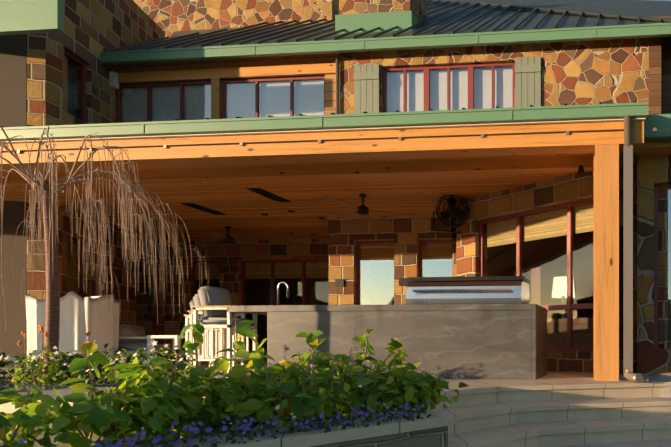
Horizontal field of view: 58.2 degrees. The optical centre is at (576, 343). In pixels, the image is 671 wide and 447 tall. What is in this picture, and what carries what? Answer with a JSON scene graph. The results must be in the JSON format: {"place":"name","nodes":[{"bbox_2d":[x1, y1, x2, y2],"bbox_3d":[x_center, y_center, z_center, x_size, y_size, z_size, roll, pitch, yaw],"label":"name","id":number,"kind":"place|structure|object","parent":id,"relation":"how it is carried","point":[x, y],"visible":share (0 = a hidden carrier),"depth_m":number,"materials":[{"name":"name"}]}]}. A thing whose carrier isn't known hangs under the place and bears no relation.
{"place":"outdoors","nodes":[
{"label":"outdoors","id":0,"kind":"place"},
{"bbox_2d":[27,0,164,361],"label":"stone wall","id":1,"kind":"structure","parent":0,"point":[93,29],"depth_m":10.99,"materials":[{"name":"brown stone"}]},
{"bbox_2d":[113,53,339,122],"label":"wood trim","id":2,"kind":"structure","parent":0,"point":[330,93],"depth_m":11.43,"materials":[{"name":"brown wood"}]},
{"bbox_2d":[0,172,576,241],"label":"wooden ceiling","id":3,"kind":"structure","parent":0,"point":[241,206],"depth_m":9.70,"materials":[{"name":"brown wood"}]},
{"bbox_2d":[178,188,324,234],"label":"ceiling heaters","id":4,"kind":"structure","parent":3,"relation":"attached to","point":[267,194],"depth_m":9.90,"materials":[{"name":"black metal"}]},
{"bbox_2d":[119,66,512,122],"bbox_3d":[-5.839,-5.225,11.345,9.092,1.292,0.060,0,0,5],"label":"house glass","id":5,"kind":"object","parent":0,"point":[310,93],"visible":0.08,"depth_m":11.40,"materials":[{"name":"glass"}]},
{"bbox_2d":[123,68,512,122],"bbox_3d":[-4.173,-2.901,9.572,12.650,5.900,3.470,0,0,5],"label":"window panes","id":6,"kind":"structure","parent":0,"point":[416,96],"depth_m":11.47,"materials":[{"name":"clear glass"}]},
{"bbox_2d":[1,101,636,126],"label":"house lower roof","id":7,"kind":"structure","parent":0,"point":[271,116],"depth_m":6.64,"materials":[{"name":"green metal"}]},
{"bbox_2d":[0,71,645,143],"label":"white house trim","id":8,"kind":"structure","parent":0,"point":[113,80],"depth_m":6.57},
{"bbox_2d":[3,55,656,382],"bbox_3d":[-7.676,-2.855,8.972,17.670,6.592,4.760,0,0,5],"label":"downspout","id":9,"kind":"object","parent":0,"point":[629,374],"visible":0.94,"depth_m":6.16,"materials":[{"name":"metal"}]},
{"bbox_2d":[0,63,670,218],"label":"wood house beams","id":10,"kind":"structure","parent":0,"point":[479,155],"depth_m":6.88,"materials":[{"name":"orange wood"}]},
{"bbox_2d":[0,0,670,141],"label":"fascia","id":11,"kind":"structure","parent":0,"point":[29,16],"depth_m":9.08,"materials":[{"name":"green metal"}]},
{"bbox_2d":[64,56,618,380],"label":"wooden house posts","id":12,"kind":"object","parent":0,"point":[606,262],"visible":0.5,"depth_m":6.29,"materials":[{"name":"orange wood"}]},
{"bbox_2d":[67,197,622,291],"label":"window blinds","id":13,"kind":"object","parent":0,"point":[547,221],"depth_m":9.44,"materials":[{"name":"beige fabric"}]},
{"bbox_2d":[64,49,670,354],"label":"window frames","id":14,"kind":"structure","parent":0,"point":[569,306],"depth_m":10.92,"materials":[{"name":"red wood"}]},
{"bbox_2d":[64,56,622,348],"bbox_3d":[-4.646,-2.726,10.676,11.508,6.290,5.111,0,0,5],"label":"house glass","id":15,"kind":"object","parent":14,"relation":"in","point":[483,262],"visible":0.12,"depth_m":8.92,"materials":[{"name":"clear glass"}]},
{"bbox_2d":[136,189,670,357],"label":"window glass","id":16,"kind":"object","parent":14,"relation":"in","point":[376,274],"visible":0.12,"depth_m":10.77,"materials":[{"name":"clear glass"}]},
{"bbox_2d":[133,0,648,114],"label":"stone wall","id":17,"kind":"structure","parent":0,"point":[611,71],"depth_m":10.96,"materials":[{"name":"orange stone"}]},
{"bbox_2d":[354,56,540,113],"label":"window shutters","id":18,"kind":"object","parent":17,"relation":"attached to","point":[527,84],"visible":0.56,"depth_m":10.78,"materials":[{"name":"wood"}]},
{"bbox_2d":[165,167,667,373],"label":"stone wall","id":19,"kind":"structure","parent":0,"point":[337,248],"depth_m":10.58,"materials":[{"name":"brown stone"}]},
{"bbox_2d":[335,165,583,286],"bbox_3d":[-7.516,-2.111,9.144,16.020,1.880,3.550,0,0,5],"label":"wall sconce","id":20,"kind":"object","parent":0,"point":[340,282],"visible":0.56,"depth_m":10.56,"materials":[{"name":"brown metal"}]},
{"bbox_2d":[637,155,670,375],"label":"stone wall","id":21,"kind":"structure","parent":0,"point":[652,170],"depth_m":7.19,"materials":[{"name":"stone"}]},
{"bbox_2d":[649,16,670,114],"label":"wood siding","id":22,"kind":"object","parent":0,"point":[659,75],"visible":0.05,"depth_m":10.58,"materials":[{"name":"brown wood"}]},
{"label":"lawn","id":23,"kind":"structure","parent":0,"visible":0},
{"bbox_2d":[0,320,468,446],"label":"plants","id":24,"kind":"object","parent":23,"relation":"on","point":[151,414],"depth_m":2.80,"materials":[{"name":"green plant"}]},
{"bbox_2d":[17,325,90,345],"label":"orange flowers","id":25,"kind":"object","parent":24,"relation":"attached to","point":[40,327],"visible":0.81,"depth_m":5.31,"materials":[{"name":"orange plant"}]},
{"bbox_2d":[278,332,405,362],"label":"yellow flowers","id":26,"kind":"object","parent":24,"relation":"on","point":[283,360],"visible":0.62,"depth_m":3.09,"materials":[{"name":"yellow plant"}]},
{"bbox_2d":[0,34,622,367],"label":"house interior","id":27,"kind":"object","parent":23,"relation":"on","point":[13,80],"depth_m":10.44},
{"bbox_2d":[195,226,269,244],"bbox_3d":[-8.105,-2.486,11.819,1.486,0.370,1.556,0,0,5],"label":"ceiling fan","id":28,"kind":"object","parent":27,"relation":"attached to","point":[227,238],"visible":1,"depth_m":11.84,"materials":[{"name":"black metal"}]},
{"bbox_2d":[323,194,414,220],"bbox_3d":[-3.743,-2.486,9.181,1.541,0.370,1.518,0,0,5],"label":"ceiling fan","id":29,"kind":"object","parent":27,"relation":"attached to","point":[362,209],"visible":1,"depth_m":9.25,"materials":[{"name":"black metal"}]},
{"bbox_2d":[105,0,670,51],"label":"house roof","id":30,"kind":"structure","parent":27,"relation":"on","point":[456,16],"depth_m":12.23,"materials":[{"name":"metal"}]},
{"bbox_2d":[433,195,469,232],"bbox_3d":[-2.127,-2.385,9.575,0.964,0.651,0.451,0,0,-34],"label":"wall-mounted fan","id":31,"kind":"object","parent":27,"relation":"attached to","point":[452,212],"depth_m":9.39,"materials":[{"name":"black metal"}]},
{"bbox_2d":[513,267,622,346],"bbox_3d":[0.631,-0.651,9.639,3.859,2.200,1.793,0,0,5],"label":"interior furniture","id":32,"kind":"object","parent":27,"relation":"on","point":[560,323],"depth_m":9.47,"materials":[{"name":"beige fabric"}]},
{"bbox_2d":[552,276,574,297],"bbox_3d":[-0.243,-1.031,9.533,0.440,0.360,0.440,0,0,5],"label":"lamp shade","id":33,"kind":"object","parent":32,"relation":"in","point":[563,291],"depth_m":9.36,"materials":[{"name":"white fabric"}]},
{"bbox_2d":[0,361,670,446],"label":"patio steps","id":34,"kind":"structure","parent":23,"relation":"on","point":[562,409],"depth_m":5.09,"materials":[{"name":"stone"}]},
{"bbox_2d":[42,180,59,381],"bbox_3d":[-5.531,-0.600,5.459,0.155,2.207,0.130,0,0,5],"label":"tree trunk","id":35,"kind":"object","parent":34,"relation":"on","point":[52,317],"visible":0.73,"depth_m":5.42,"materials":[{"name":"brown wood"}]},
{"bbox_2d":[0,126,208,322],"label":"weeping tree branches","id":36,"kind":"object","parent":35,"relation":"attached to","point":[36,182],"visible":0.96,"depth_m":5.41,"materials":[{"name":"beige plant"}]},
{"bbox_2d":[0,383,111,391],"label":"pool water","id":37,"kind":"structure","parent":34,"relation":"on","point":[21,387],"depth_m":4.30,"materials":[{"name":"grey liquid"}]},
{"bbox_2d":[0,387,128,412],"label":"pool coping","id":38,"kind":"object","parent":34,"relation":"on","point":[9,407],"depth_m":3.68,"materials":[{"name":"stone"}]},
{"bbox_2d":[25,291,119,365],"bbox_3d":[-8.942,-0.222,9.241,1.299,1.343,0.755,0,0,5],"label":"armchair","id":39,"kind":"object","parent":34,"relation":"on","point":[79,317],"visible":0.67,"depth_m":8.93,"materials":[{"name":"white fabric"}]},
{"bbox_2d":[0,377,279,386],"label":"plant bed soil","id":40,"kind":"structure","parent":34,"relation":"on","point":[113,383],"depth_m":5.35,"materials":[{"name":"brown soil"}]},
{"bbox_2d":[118,324,180,360],"bbox_3d":[-8.327,0.036,9.991,0.840,0.826,0.840,0,0,-4],"label":"lounge chair","id":41,"kind":"object","parent":34,"relation":"on","point":[132,337],"visible":0.4,"depth_m":9.82,"materials":[{"name":"white fabric"}]},
{"bbox_2d":[147,335,200,368],"bbox_3d":[-7.406,0.149,9.611,0.580,0.600,0.580,0,0,5],"label":"side table","id":42,"kind":"object","parent":34,"relation":"on","point":[174,337],"visible":0.31,"depth_m":9.35,"materials":[{"name":"white wood"}]},
{"bbox_2d":[184,300,237,367],"bbox_3d":[-6.485,-0.164,9.232,0.560,1.226,0.544,0,0,11],"label":"bar stool","id":43,"kind":"object","parent":34,"relation":"on","point":[187,331],"visible":0.04,"depth_m":9.02,"materials":[{"name":"white wood"}]},
{"bbox_2d":[187,294,246,365],"bbox_3d":[-5.623,-0.164,8.155,0.560,1.226,0.544,0,0,-2],"label":"bar stool","id":44,"kind":"object","parent":34,"relation":"on","point":[196,299],"visible":0.23,"depth_m":7.93,"materials":[{"name":"white wood"}]},
{"bbox_2d":[17,401,427,446],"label":"purple flowers","id":45,"kind":"object","parent":34,"relation":"on","point":[190,429],"visible":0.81,"depth_m":2.57,"materials":[{"name":"purple plant"}]},
{"bbox_2d":[191,286,256,377],"bbox_3d":[-4.807,-0.164,7.132,0.560,1.226,0.544,0,0,5],"label":"bar stool","id":46,"kind":"object","parent":34,"relation":"on","point":[216,303],"visible":0.69,"depth_m":6.94,"materials":[{"name":"white wood"}]},
{"bbox_2d":[227,304,546,379],"bbox_3d":[-2.517,-0.026,7.153,4.120,0.950,0.970,0,0,5],"label":"outdoor counter","id":47,"kind":"object","parent":34,"relation":"on","point":[476,341],"visible":0.79,"depth_m":6.64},
{"bbox_2d":[276,282,288,304],"bbox_3d":[-4.078,-0.683,7.220,0.185,0.364,0.052,0,0,5],"label":"faucet","id":48,"kind":"object","parent":47,"relation":"on","point":[287,292],"visible":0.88,"depth_m":7.21,"materials":[{"name":"silver metal"}]},
{"bbox_2d":[406,281,528,304],"bbox_3d":[-1.483,-0.681,7.157,1.560,0.360,0.686,0,0,5],"label":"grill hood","id":49,"kind":"object","parent":47,"relation":"on","point":[516,292],"visible":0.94,"depth_m":6.89,"materials":[{"name":"silver metal"}]},
{"bbox_2d":[407,276,529,303],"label":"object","id":50,"kind":"object","parent":49,"relation":"on","point":[468,279],"visible":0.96,"depth_m":6.94,"materials":[{"name":"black metal"}]},
{"bbox_2d":[647,372,670,396],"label":"boulder","id":51,"kind":"object","parent":34,"relation":"on","point":[663,377],"visible":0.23,"depth_m":6.17,"materials":[{"name":"grey stone"}]},
{"bbox_2d":[311,426,447,446],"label":"terrace retaining wall","id":52,"kind":"structure","parent":23,"relation":"on","point":[435,437],"depth_m":3.21,"materials":[{"name":"stone"}]}
]}

